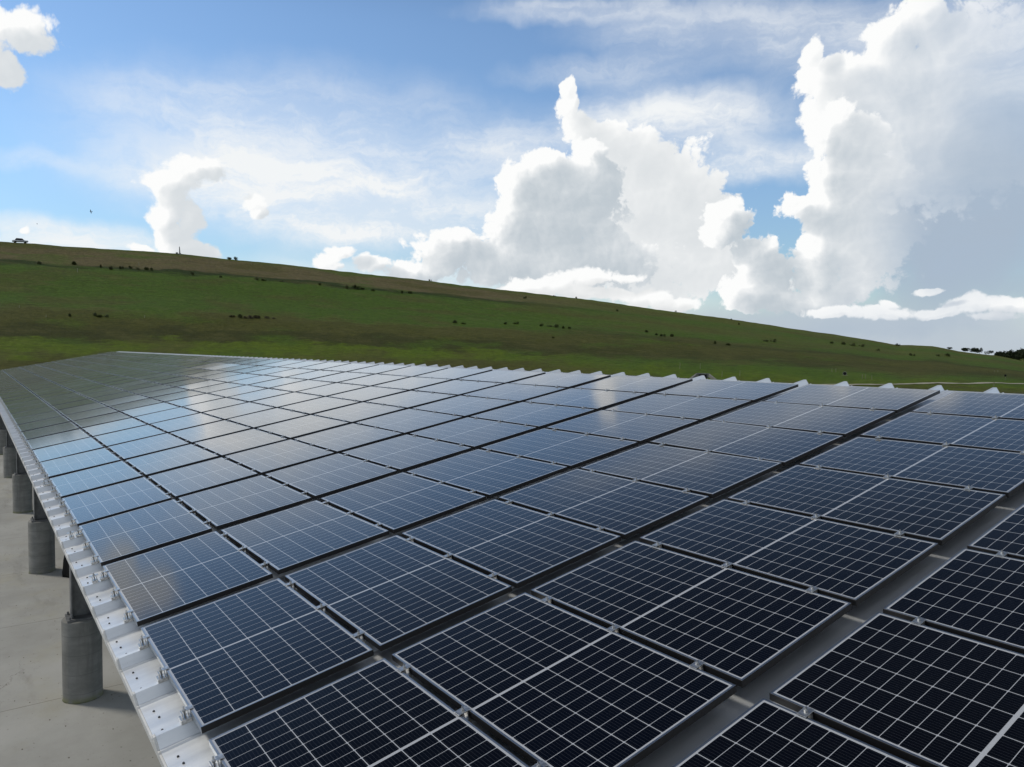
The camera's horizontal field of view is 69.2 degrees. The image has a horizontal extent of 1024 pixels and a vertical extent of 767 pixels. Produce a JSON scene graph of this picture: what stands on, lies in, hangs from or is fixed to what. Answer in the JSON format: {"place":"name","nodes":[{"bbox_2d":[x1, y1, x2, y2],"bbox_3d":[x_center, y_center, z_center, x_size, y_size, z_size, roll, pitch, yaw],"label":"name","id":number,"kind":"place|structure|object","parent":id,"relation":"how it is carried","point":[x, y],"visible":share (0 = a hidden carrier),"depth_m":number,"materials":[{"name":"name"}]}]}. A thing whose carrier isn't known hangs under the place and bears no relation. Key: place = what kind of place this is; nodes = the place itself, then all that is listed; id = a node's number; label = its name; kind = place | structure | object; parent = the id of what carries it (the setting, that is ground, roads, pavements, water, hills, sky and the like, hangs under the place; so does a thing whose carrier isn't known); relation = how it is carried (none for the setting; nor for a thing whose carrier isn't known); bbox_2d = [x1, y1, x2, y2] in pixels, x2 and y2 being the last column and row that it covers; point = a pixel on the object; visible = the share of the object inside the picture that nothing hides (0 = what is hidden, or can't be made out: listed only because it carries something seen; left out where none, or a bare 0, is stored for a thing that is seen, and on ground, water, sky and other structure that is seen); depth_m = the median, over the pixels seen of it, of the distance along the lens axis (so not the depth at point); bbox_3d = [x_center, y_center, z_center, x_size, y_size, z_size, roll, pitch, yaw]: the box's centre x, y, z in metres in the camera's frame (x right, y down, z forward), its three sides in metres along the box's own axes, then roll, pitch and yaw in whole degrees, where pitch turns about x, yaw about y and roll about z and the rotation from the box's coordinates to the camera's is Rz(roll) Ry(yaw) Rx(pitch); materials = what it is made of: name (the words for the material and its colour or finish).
{"place":"outdoors","nodes":[
{"label":"outdoors","id":0,"kind":"place"},
{"bbox_2d":[0,455,167,766],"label":"concrete pavement","id":1,"kind":"structure","parent":0,"point":[42,724],"depth_m":10.68,"materials":[{"name":"grey concrete"}]},
{"bbox_2d":[0,351,1023,766],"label":"carport","id":2,"kind":"object","parent":1,"relation":"on","point":[92,617],"visible":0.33,"depth_m":5.34,"materials":[{"name":"metal"}]},
{"bbox_2d":[9,406,54,420],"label":"solar panel","id":3,"kind":"object","parent":2,"relation":"on","point":[31,412],"visible":0.97,"depth_m":20.52,"materials":[{"name":"blue glass"}]},
{"bbox_2d":[12,411,61,426],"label":"solar panel","id":4,"kind":"object","parent":2,"relation":"on","point":[34,418],"visible":0.95,"depth_m":19.06,"materials":[{"name":"blue glass"}]},
{"bbox_2d":[15,416,69,433],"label":"solar panel","id":5,"kind":"object","parent":2,"relation":"on","point":[41,424],"visible":0.95,"depth_m":17.59,"materials":[{"name":"blue glass"}]},
{"bbox_2d":[19,422,78,441],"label":"solar panel","id":6,"kind":"object","parent":2,"relation":"on","point":[48,431],"visible":0.96,"depth_m":16.16,"materials":[{"name":"blue glass"}]},
{"bbox_2d":[24,429,89,451],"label":"solar panel","id":7,"kind":"object","parent":2,"relation":"on","point":[52,440],"visible":0.99,"depth_m":14.72,"materials":[{"name":"blue glass"}]},
{"bbox_2d":[30,437,103,463],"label":"solar panel","id":8,"kind":"object","parent":2,"relation":"on","point":[66,449],"visible":0.98,"depth_m":13.28,"materials":[{"name":"blue glass"}]},
{"bbox_2d":[37,448,120,478],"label":"solar panel","id":9,"kind":"object","parent":2,"relation":"on","point":[53,468],"visible":0.99,"depth_m":11.81,"materials":[{"name":"blue glass"}]},
{"bbox_2d":[57,402,106,415],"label":"solar panel","id":10,"kind":"object","parent":2,"relation":"on","point":[79,409],"visible":0.76,"depth_m":19.65,"materials":[{"name":"blue glass"}]},
{"bbox_2d":[63,407,117,421],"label":"solar panel","id":11,"kind":"object","parent":2,"relation":"on","point":[89,414],"visible":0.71,"depth_m":18.19,"materials":[{"name":"blue glass"}]},
{"bbox_2d":[47,461,142,498],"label":"solar panel","id":12,"kind":"object","parent":2,"relation":"on","point":[84,481],"visible":0.99,"depth_m":10.36,"materials":[{"name":"blue glass"}]},
{"bbox_2d":[71,412,130,428],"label":"solar panel","id":13,"kind":"object","parent":2,"relation":"on","point":[97,420],"visible":0.81,"depth_m":16.73,"materials":[{"name":"blue glass"}]},
{"bbox_2d":[80,418,146,436],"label":"solar panel","id":14,"kind":"object","parent":2,"relation":"on","point":[109,427],"visible":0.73,"depth_m":15.31,"materials":[{"name":"blue glass"}]},
{"bbox_2d":[59,477,171,526],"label":"solar panel","id":15,"kind":"object","parent":2,"relation":"on","point":[107,502],"visible":1,"depth_m":8.92,"materials":[{"name":"blue glass"}]},
{"bbox_2d":[100,394,148,406],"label":"solar panel","id":16,"kind":"object","parent":2,"relation":"on","point":[119,401],"visible":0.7,"depth_m":20.22,"materials":[{"name":"blue glass"}]},
{"bbox_2d":[93,425,164,447],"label":"solar panel","id":17,"kind":"object","parent":2,"relation":"on","point":[123,436],"visible":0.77,"depth_m":13.87,"materials":[{"name":"blue glass"}]},
{"bbox_2d":[108,398,162,411],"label":"solar panel","id":18,"kind":"object","parent":2,"relation":"on","point":[133,405],"visible":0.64,"depth_m":18.78,"materials":[{"name":"blue glass"}]},
{"bbox_2d":[75,499,211,565],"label":"solar panel","id":19,"kind":"object","parent":2,"relation":"on","point":[116,538],"visible":1,"depth_m":7.46,"materials":[{"name":"blue glass"}]},
{"bbox_2d":[106,433,188,460],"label":"solar panel","id":20,"kind":"object","parent":2,"relation":"on","point":[142,447],"visible":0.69,"depth_m":12.40,"materials":[{"name":"blue glass"}]},
{"bbox_2d":[121,402,178,417],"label":"solar panel","id":21,"kind":"object","parent":2,"relation":"on","point":[145,410],"visible":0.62,"depth_m":17.36,"materials":[{"name":"blue glass"}]},
{"bbox_2d":[139,387,188,397],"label":"solar panel","id":22,"kind":"object","parent":2,"relation":"on","point":[153,394],"visible":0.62,"depth_m":20.79,"materials":[{"name":"blue glass"}]},
{"bbox_2d":[134,407,197,424],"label":"solar panel","id":23,"kind":"object","parent":2,"relation":"on","point":[160,416],"visible":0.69,"depth_m":15.90,"materials":[{"name":"blue glass"}]},
{"bbox_2d":[123,444,218,476],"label":"solar panel","id":24,"kind":"object","parent":2,"relation":"on","point":[166,460],"visible":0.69,"depth_m":10.94,"materials":[{"name":"blue glass"}]},
{"bbox_2d":[151,390,204,402],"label":"solar panel","id":25,"kind":"object","parent":2,"relation":"on","point":[176,396],"visible":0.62,"depth_m":19.37,"materials":[{"name":"blue glass"}]},
{"bbox_2d":[99,531,272,625],"bbox_3d":[-2.764,1.573,6.162,1.033,0.082,1.642,-14,11,-35],"label":"solar panel","id":26,"kind":"object","parent":2,"relation":"on","point":[156,584],"visible":1,"depth_m":6.00,"materials":[{"name":"blue glass"}]},
{"bbox_2d":[149,413,222,433],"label":"solar panel","id":27,"kind":"object","parent":2,"relation":"on","point":[182,423],"visible":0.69,"depth_m":14.45,"materials":[{"name":"blue glass"}]},
{"bbox_2d":[166,394,224,407],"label":"solar panel","id":28,"kind":"object","parent":2,"relation":"on","point":[192,400],"visible":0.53,"depth_m":17.93,"materials":[{"name":"blue glass"}]},
{"bbox_2d":[146,457,257,498],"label":"solar panel","id":29,"kind":"object","parent":2,"relation":"on","point":[194,478],"visible":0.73,"depth_m":9.50,"materials":[{"name":"blue glass"}]},
{"bbox_2d":[170,420,250,443],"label":"solar panel","id":30,"kind":"object","parent":2,"relation":"on","point":[192,435],"visible":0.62,"depth_m":12.99,"materials":[{"name":"blue glass"}]},
{"bbox_2d":[183,398,247,413],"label":"solar panel","id":31,"kind":"object","parent":2,"relation":"on","point":[212,405],"visible":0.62,"depth_m":16.48,"materials":[{"name":"blue glass"}]},
{"bbox_2d":[191,383,244,393],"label":"solar panel","id":32,"kind":"object","parent":2,"relation":"on","point":[213,388],"visible":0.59,"depth_m":19.96,"materials":[{"name":"blue glass"}]},
{"bbox_2d":[209,385,266,397],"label":"solar panel","id":33,"kind":"object","parent":2,"relation":"on","point":[230,392],"visible":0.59,"depth_m":18.52,"materials":[{"name":"blue glass"}]},
{"bbox_2d":[203,402,274,419],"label":"solar panel","id":34,"kind":"object","parent":2,"relation":"on","point":[234,411],"visible":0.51,"depth_m":15.04,"materials":[{"name":"blue glass"}]},
{"bbox_2d":[194,429,287,457],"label":"solar panel","id":35,"kind":"object","parent":2,"relation":"on","point":[230,444],"visible":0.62,"depth_m":11.55,"materials":[{"name":"blue glass"}]},
{"bbox_2d":[176,475,311,529],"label":"solar panel","id":36,"kind":"object","parent":2,"relation":"on","point":[223,506],"visible":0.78,"depth_m":8.05,"materials":[{"name":"blue glass"}]},
{"bbox_2d":[229,375,281,384],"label":"solar panel","id":37,"kind":"object","parent":2,"relation":"on","point":[255,380],"visible":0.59,"depth_m":20.56,"materials":[{"name":"blue glass"}]},
{"bbox_2d":[138,578,373,733],"bbox_3d":[-1.707,1.648,4.720,1.033,0.082,1.642,-14,11,-35],"label":"solar panel","id":38,"kind":"object","parent":2,"relation":"on","point":[222,661],"visible":1,"depth_m":4.54,"materials":[{"name":"blue glass"}]},
{"bbox_2d":[228,389,292,402],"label":"solar panel","id":39,"kind":"object","parent":2,"relation":"on","point":[251,397],"visible":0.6,"depth_m":17.07,"materials":[{"name":"blue glass"}]},
{"bbox_2d":[226,408,307,428],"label":"solar panel","id":40,"kind":"object","parent":2,"relation":"on","point":[263,418],"visible":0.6,"depth_m":13.58,"materials":[{"name":"blue glass"}]},
{"bbox_2d":[249,378,304,388],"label":"solar panel","id":41,"kind":"object","parent":2,"relation":"on","point":[270,384],"visible":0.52,"depth_m":19.08,"materials":[{"name":"blue glass"}]},
{"bbox_2d":[224,439,333,474],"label":"solar panel","id":42,"kind":"object","parent":2,"relation":"on","point":[264,460],"visible":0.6,"depth_m":10.09,"materials":[{"name":"blue glass"}]},
{"bbox_2d":[252,392,322,407],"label":"solar panel","id":43,"kind":"object","parent":2,"relation":"on","point":[285,400],"visible":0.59,"depth_m":15.62,"materials":[{"name":"blue glass"}]},
{"bbox_2d":[271,380,333,391],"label":"solar panel","id":44,"kind":"object","parent":2,"relation":"on","point":[301,386],"visible":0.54,"depth_m":17.68,"materials":[{"name":"blue glass"}]},
{"bbox_2d":[257,415,348,439],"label":"solar panel","id":45,"kind":"object","parent":2,"relation":"on","point":[300,427],"visible":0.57,"depth_m":12.11,"materials":[{"name":"blue glass"}]},
{"bbox_2d":[219,500,388,573],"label":"solar panel","id":46,"kind":"object","parent":2,"relation":"on","point":[281,542],"visible":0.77,"depth_m":6.60,"materials":[{"name":"blue glass"}]},
{"bbox_2d":[286,370,343,379],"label":"solar panel","id":47,"kind":"object","parent":2,"relation":"on","point":[314,374],"visible":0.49,"depth_m":19.66,"materials":[{"name":"blue glass"}]},
{"bbox_2d":[279,397,359,414],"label":"solar panel","id":48,"kind":"object","parent":2,"relation":"on","point":[316,406],"visible":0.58,"depth_m":14.17,"materials":[{"name":"blue glass"}]},
{"bbox_2d":[265,453,396,498],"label":"solar panel","id":49,"kind":"object","parent":2,"relation":"on","point":[325,476],"visible":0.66,"depth_m":8.64,"materials":[{"name":"blue glass"}]},
{"bbox_2d":[297,383,367,396],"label":"solar panel","id":50,"kind":"object","parent":2,"relation":"on","point":[331,389],"visible":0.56,"depth_m":16.21,"materials":[{"name":"blue glass"}]},
{"bbox_2d":[311,372,373,382],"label":"solar panel","id":51,"kind":"object","parent":2,"relation":"on","point":[340,377],"visible":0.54,"depth_m":18.23,"materials":[{"name":"blue glass"}]},
{"bbox_2d":[294,423,401,453],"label":"solar panel","id":52,"kind":"object","parent":2,"relation":"on","point":[341,439],"visible":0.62,"depth_m":10.67,"materials":[{"name":"blue glass"}]},
{"bbox_2d":[322,363,378,371],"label":"solar panel","id":53,"kind":"object","parent":2,"relation":"on","point":[349,367],"visible":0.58,"depth_m":20.27,"materials":[{"name":"blue glass"}]},
{"bbox_2d":[313,402,404,423],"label":"solar panel","id":54,"kind":"object","parent":2,"relation":"on","point":[355,413],"visible":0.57,"depth_m":12.72,"materials":[{"name":"blue glass"}]},
{"bbox_2d":[328,386,407,402],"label":"solar panel","id":55,"kind":"object","parent":2,"relation":"on","point":[365,394],"visible":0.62,"depth_m":14.75,"materials":[{"name":"blue glass"}]},
{"bbox_2d":[208,658,528,766],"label":"solar panel","id":56,"kind":"object","parent":2,"relation":"on","point":[383,712],"visible":1,"depth_m":3.57,"materials":[{"name":"black glass"}]},
{"bbox_2d":[339,374,408,386],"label":"solar panel","id":57,"kind":"object","parent":2,"relation":"on","point":[373,380],"visible":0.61,"depth_m":16.78,"materials":[{"name":"blue glass"}]},
{"bbox_2d":[349,364,409,374],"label":"solar panel","id":58,"kind":"object","parent":2,"relation":"on","point":[378,369],"visible":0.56,"depth_m":18.83,"materials":[{"name":"blue glass"}]},
{"bbox_2d":[285,535,511,650],"bbox_3d":[-0.897,1.435,5.302,1.038,0.086,1.642,-15,11,-35],"label":"solar panel","id":59,"kind":"object","parent":2,"relation":"on","point":[384,594],"visible":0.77,"depth_m":5.14,"materials":[{"name":"blue glass"}]},
{"bbox_2d":[321,472,485,533],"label":"solar panel","id":60,"kind":"object","parent":2,"relation":"on","point":[399,502],"visible":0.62,"depth_m":7.19,"materials":[{"name":"blue glass"}]},
{"bbox_2d":[342,435,471,471],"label":"solar panel","id":61,"kind":"object","parent":2,"relation":"on","point":[403,453],"visible":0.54,"depth_m":9.22,"materials":[{"name":"blue glass"}]},
{"bbox_2d":[356,409,462,434],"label":"solar panel","id":62,"kind":"object","parent":2,"relation":"on","point":[406,421],"visible":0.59,"depth_m":11.27,"materials":[{"name":"blue glass"}]},
{"bbox_2d":[366,391,455,408],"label":"solar panel","id":63,"kind":"object","parent":2,"relation":"on","point":[409,399],"visible":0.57,"depth_m":13.29,"materials":[{"name":"blue glass"}]},
{"bbox_2d":[373,377,451,390],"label":"solar panel","id":64,"kind":"object","parent":2,"relation":"on","point":[411,383],"visible":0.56,"depth_m":15.32,"materials":[{"name":"blue glass"}]},
{"bbox_2d":[379,366,447,376],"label":"solar panel","id":65,"kind":"object","parent":2,"relation":"on","point":[411,371],"visible":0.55,"depth_m":17.39,"materials":[{"name":"blue glass"}]},
{"bbox_2d":[414,368,491,379],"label":"solar panel","id":66,"kind":"object","parent":2,"relation":"on","point":[454,373],"visible":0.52,"depth_m":15.92,"materials":[{"name":"blue glass"}]},
{"bbox_2d":[413,380,502,395],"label":"solar panel","id":67,"kind":"object","parent":2,"relation":"on","point":[458,387],"visible":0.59,"depth_m":13.89,"materials":[{"name":"blue glass"}]},
{"bbox_2d":[412,396,516,417],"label":"solar panel","id":68,"kind":"object","parent":2,"relation":"on","point":[465,406],"visible":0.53,"depth_m":11.85,"materials":[{"name":"blue glass"}]},
{"bbox_2d":[410,417,536,448],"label":"solar panel","id":69,"kind":"object","parent":2,"relation":"on","point":[473,433],"visible":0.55,"depth_m":9.81,"materials":[{"name":"blue glass"}]},
{"bbox_2d":[407,449,567,497],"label":"solar panel","id":70,"kind":"object","parent":2,"relation":"on","point":[488,474],"visible":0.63,"depth_m":7.78,"materials":[{"name":"blue glass"}]},
{"bbox_2d":[457,370,545,383],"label":"solar panel","id":71,"kind":"object","parent":2,"relation":"on","point":[502,376],"visible":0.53,"depth_m":14.47,"materials":[{"name":"blue glass"}]},
{"bbox_2d":[402,499,620,587],"bbox_3d":[-0.085,1.225,5.887,1.038,0.086,1.642,-15,11,-35],"label":"solar panel","id":72,"kind":"object","parent":2,"relation":"on","point":[513,545],"visible":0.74,"depth_m":5.74,"materials":[{"name":"blue glass"}]},
{"bbox_2d":[463,383,565,402],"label":"solar panel","id":73,"kind":"object","parent":2,"relation":"on","point":[519,393],"visible":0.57,"depth_m":12.45,"materials":[{"name":"blue glass"}]},
{"bbox_2d":[470,402,594,428],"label":"solar panel","id":74,"kind":"object","parent":2,"relation":"on","point":[539,416],"visible":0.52,"depth_m":10.40,"materials":[{"name":"blue glass"}]},
{"bbox_2d":[481,428,637,468],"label":"solar panel","id":75,"kind":"object","parent":2,"relation":"on","point":[570,450],"visible":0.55,"depth_m":8.38,"materials":[{"name":"blue glass"}]},
{"bbox_2d":[511,372,610,388],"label":"solar panel","id":76,"kind":"object","parent":2,"relation":"on","point":[566,380],"visible":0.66,"depth_m":13.01,"materials":[{"name":"blue glass"}]},
{"bbox_2d":[392,593,736,766],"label":"solar panel","id":77,"kind":"object","parent":2,"relation":"on","point":[536,681],"visible":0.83,"depth_m":3.69,"materials":[{"name":"black glass"}]},
{"bbox_2d":[525,388,645,410],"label":"solar panel","id":78,"kind":"object","parent":2,"relation":"on","point":[597,400],"visible":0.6,"depth_m":10.99,"materials":[{"name":"blue glass"}]},
{"bbox_2d":[499,469,709,538],"bbox_3d":[0.727,1.014,6.471,1.038,0.086,1.642,-15,11,-35],"label":"solar panel","id":79,"kind":"object","parent":2,"relation":"on","point":[623,508],"visible":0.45,"depth_m":6.34,"materials":[{"name":"blue glass"}]},
{"bbox_2d":[547,410,698,443],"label":"solar panel","id":80,"kind":"object","parent":2,"relation":"on","point":[639,428],"visible":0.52,"depth_m":8.96,"materials":[{"name":"blue glass"}]},
{"bbox_2d":[575,376,692,394],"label":"solar panel","id":81,"kind":"object","parent":2,"relation":"on","point":[646,385],"visible":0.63,"depth_m":11.58,"materials":[{"name":"blue glass"}]},
{"bbox_2d":[605,394,751,421],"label":"solar panel","id":82,"kind":"object","parent":2,"relation":"on","point":[700,409],"visible":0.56,"depth_m":9.55,"materials":[{"name":"blue glass"}]},
{"bbox_2d":[581,443,781,497],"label":"solar panel","id":83,"kind":"object","parent":2,"relation":"on","point":[711,475],"visible":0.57,"depth_m":6.92,"materials":[{"name":"blue glass"}]},
{"bbox_2d":[531,541,851,687],"bbox_3d":[0.972,1.300,4.444,1.038,0.086,1.642,-15,11,-35],"label":"solar panel","id":84,"kind":"object","parent":2,"relation":"on","point":[738,628],"visible":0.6,"depth_m":4.27,"materials":[{"name":"black glass"}]},
{"bbox_2d":[656,380,797,402],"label":"solar panel","id":85,"kind":"object","parent":2,"relation":"on","point":[753,392],"visible":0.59,"depth_m":10.14,"materials":[{"name":"blue glass"}]},
{"bbox_2d":[651,420,842,465],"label":"solar panel","id":86,"kind":"object","parent":2,"relation":"on","point":[784,447],"visible":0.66,"depth_m":7.53,"materials":[{"name":"blue glass"}]},
{"bbox_2d":[640,499,938,605],"bbox_3d":[1.784,1.088,5.028,1.038,0.086,1.642,-14,11,-35],"label":"solar panel","id":87,"kind":"object","parent":2,"relation":"on","point":[855,566],"visible":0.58,"depth_m":4.88,"materials":[{"name":"blue glass"}]},
{"bbox_2d":[672,698,918,766],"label":"solar panel","id":88,"kind":"object","parent":2,"relation":"on","point":[762,732],"visible":1,"depth_m":3.04,"materials":[{"name":"black glass"}]},
{"bbox_2d":[711,401,894,436],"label":"solar panel","id":89,"kind":"object","parent":2,"relation":"on","point":[844,422],"visible":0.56,"depth_m":8.11,"materials":[{"name":"blue glass"}]},
{"bbox_2d":[764,385,939,412],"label":"solar panel","id":90,"kind":"object","parent":2,"relation":"on","point":[897,400],"visible":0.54,"depth_m":8.70,"materials":[{"name":"blue glass"}]},
{"bbox_2d":[728,465,1005,544],"bbox_3d":[2.597,0.878,5.613,1.038,0.086,1.642,-15,11,-35],"label":"solar panel","id":91,"kind":"object","parent":2,"relation":"on","point":[940,514],"visible":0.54,"depth_m":5.47,"materials":[{"name":"blue glass"}]},
{"bbox_2d":[769,612,1023,766],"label":"solar panel","id":92,"kind":"object","parent":2,"relation":"on","point":[921,695],"visible":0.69,"depth_m":3.26,"materials":[{"name":"black glass"}]},
{"bbox_2d":[800,437,1023,496],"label":"solar panel","id":93,"kind":"object","parent":2,"relation":"on","point":[994,471],"visible":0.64,"depth_m":6.12,"materials":[{"name":"blue glass"}]},
{"bbox_2d":[860,412,1023,453],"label":"solar panel","id":94,"kind":"object","parent":2,"relation":"on","point":[1006,435],"visible":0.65,"depth_m":6.89,"materials":[{"name":"blue glass"}]},
{"bbox_2d":[883,548,1023,653],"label":"solar panel","id":95,"kind":"object","parent":2,"relation":"on","point":[972,594],"visible":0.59,"depth_m":3.96,"materials":[{"name":"black glass"}]},
{"bbox_2d":[912,391,1023,420],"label":"solar panel","id":96,"kind":"object","parent":2,"relation":"on","point":[993,405],"visible":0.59,"depth_m":7.64,"materials":[{"name":"blue glass"}]},
{"bbox_2d":[967,503,1023,559],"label":"solar panel","id":97,"kind":"object","parent":2,"relation":"on","point":[1003,537],"visible":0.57,"depth_m":4.60,"materials":[{"name":"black glass"}]},
{"bbox_2d":[0,242,1023,393],"bbox_3d":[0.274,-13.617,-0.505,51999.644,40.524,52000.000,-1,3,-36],"label":"grass terrain","id":98,"kind":"structure","parent":0,"point":[176,303],"depth_m":181.69,"materials":[{"name":"green plant"}]},
{"bbox_2d":[0,0,1023,354],"label":"sky","id":99,"kind":"structure","parent":0,"point":[849,168],"materials":[{"name":"blue"}]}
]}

